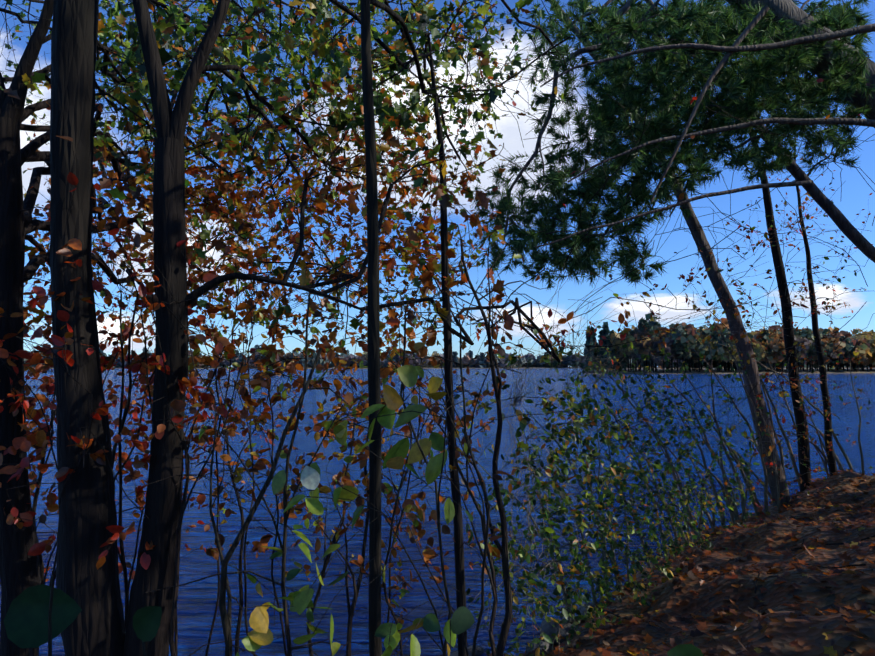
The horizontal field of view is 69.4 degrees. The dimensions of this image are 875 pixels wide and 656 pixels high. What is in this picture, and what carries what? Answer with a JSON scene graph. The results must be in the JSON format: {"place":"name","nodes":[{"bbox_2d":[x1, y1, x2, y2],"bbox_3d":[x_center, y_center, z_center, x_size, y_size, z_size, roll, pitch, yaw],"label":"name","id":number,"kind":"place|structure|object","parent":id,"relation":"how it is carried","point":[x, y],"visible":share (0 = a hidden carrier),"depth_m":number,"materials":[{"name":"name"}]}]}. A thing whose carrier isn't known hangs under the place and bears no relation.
{"place":"outdoors","nodes":[
{"label":"outdoors","id":0,"kind":"place"},
{"bbox_2d":[0,35,107,180],"bbox_3d":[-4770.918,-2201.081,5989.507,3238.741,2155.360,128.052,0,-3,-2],"label":"cloud","id":1,"kind":"structure","parent":0,"point":[2,58],"depth_m":6009.40,"materials":[{"name":"white"}]},
{"bbox_2d":[9,66,118,207],"bbox_3d":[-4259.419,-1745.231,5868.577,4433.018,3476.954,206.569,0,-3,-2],"label":"cloud","id":2,"kind":"structure","parent":0,"point":[41,200],"depth_m":5885.61,"materials":[{"name":"white"}]},
{"bbox_2d":[46,312,155,352],"bbox_3d":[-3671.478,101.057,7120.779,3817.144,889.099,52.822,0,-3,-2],"label":"cloud","id":3,"kind":"structure","parent":0,"point":[115,328],"depth_m":7123.08,"materials":[{"name":"white"}]},
{"bbox_2d":[109,211,253,293],"bbox_3d":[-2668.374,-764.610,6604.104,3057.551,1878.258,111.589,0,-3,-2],"label":"cloud","id":4,"kind":"structure","parent":0,"point":[139,230],"depth_m":6605.79,"materials":[{"name":"white"}]},
{"bbox_2d":[0,366,874,655],"bbox_3d":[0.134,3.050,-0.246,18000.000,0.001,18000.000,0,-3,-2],"label":"lake water","id":5,"kind":"structure","parent":0,"point":[196,604],"depth_m":15.12,"materials":[{"name":"blue liquid"}]},
{"bbox_2d":[0,0,874,365],"label":"sky","id":6,"kind":"structure","parent":0,"point":[854,196],"materials":[{"name":"blue"}]},
{"bbox_2d":[295,39,596,228],"bbox_3d":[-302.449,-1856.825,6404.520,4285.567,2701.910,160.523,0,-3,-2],"label":"cloud","id":7,"kind":"structure","parent":0,"point":[425,200],"depth_m":6386.31,"materials":[{"name":"white"}]},
{"bbox_2d":[32,367,874,373],"bbox_3d":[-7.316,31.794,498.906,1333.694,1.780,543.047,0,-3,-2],"label":"land","id":8,"kind":"structure","parent":0,"point":[722,371],"depth_m":251.74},
{"bbox_2d":[24,313,874,371],"bbox_3d":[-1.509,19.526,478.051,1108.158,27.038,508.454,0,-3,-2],"label":"trees","id":9,"kind":"object","parent":8,"relation":"on","point":[864,344],"materials":[{"name":"green plant"}]},
{"bbox_2d":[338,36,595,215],"bbox_3d":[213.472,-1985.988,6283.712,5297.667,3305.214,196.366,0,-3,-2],"label":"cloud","id":10,"kind":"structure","parent":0,"point":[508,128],"depth_m":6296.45,"materials":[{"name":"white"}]},
{"bbox_2d":[466,305,578,337],"bbox_3d":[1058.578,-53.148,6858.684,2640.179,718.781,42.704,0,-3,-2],"label":"cloud","id":11,"kind":"structure","parent":0,"point":[539,322],"depth_m":6859.90,"materials":[{"name":"white"}]},
{"bbox_2d":[606,295,710,325],"bbox_3d":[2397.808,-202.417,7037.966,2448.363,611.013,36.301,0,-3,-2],"label":"cloud","id":12,"kind":"structure","parent":0,"point":[641,309],"depth_m":7040.76,"materials":[{"name":"white"}]},
{"bbox_2d":[553,471,874,655],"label":"bank","id":13,"kind":"structure","parent":0,"point":[802,632],"depth_m":5.84,"materials":[{"name":"brown soil"}]},
{"bbox_2d":[0,0,837,655],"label":"trunks","id":14,"kind":"object","parent":13,"relation":"on","point":[98,624],"visible":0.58,"depth_m":3.14,"materials":[{"name":"brown plant"}]},
{"bbox_2d":[0,0,874,655],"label":"leaves","id":15,"kind":"object","parent":13,"relation":"on","point":[260,634],"visible":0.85,"depth_m":4.55,"materials":[{"name":"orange plant"}]},
{"bbox_2d":[0,0,874,655],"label":"twigs","id":16,"kind":"object","parent":13,"relation":"on","point":[242,602],"visible":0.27,"depth_m":3.96,"materials":[{"name":"brown wood"}]},
{"bbox_2d":[4,466,703,655],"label":"leaves","id":17,"kind":"object","parent":16,"relation":"attached to","point":[26,621],"visible":1,"depth_m":0.84,"materials":[{"name":"green plant"}]},
{"bbox_2d":[450,566,643,655],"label":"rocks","id":18,"kind":"object","parent":13,"relation":"on","point":[548,629],"visible":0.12,"depth_m":6.22,"materials":[{"name":"grey stone"}]},
{"bbox_2d":[416,131,871,655],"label":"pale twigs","id":19,"kind":"object","parent":13,"relation":"on","point":[734,515],"visible":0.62,"depth_m":8.34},
{"bbox_2d":[502,0,874,506],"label":"pine trunks","id":20,"kind":"object","parent":13,"relation":"on","point":[834,213],"visible":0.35,"depth_m":6.95,"materials":[{"name":"brown plant"}]},
{"bbox_2d":[471,0,874,290],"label":"needles","id":21,"kind":"object","parent":20,"relation":"attached to","point":[718,15],"visible":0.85,"depth_m":6.58,"materials":[{"name":"green plant"}]},
{"bbox_2d":[768,284,865,313],"bbox_3d":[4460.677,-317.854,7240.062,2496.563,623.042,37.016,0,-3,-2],"label":"cloud","id":22,"kind":"structure","parent":0,"point":[853,300],"depth_m":7241.52,"materials":[{"name":"white"}]}
]}

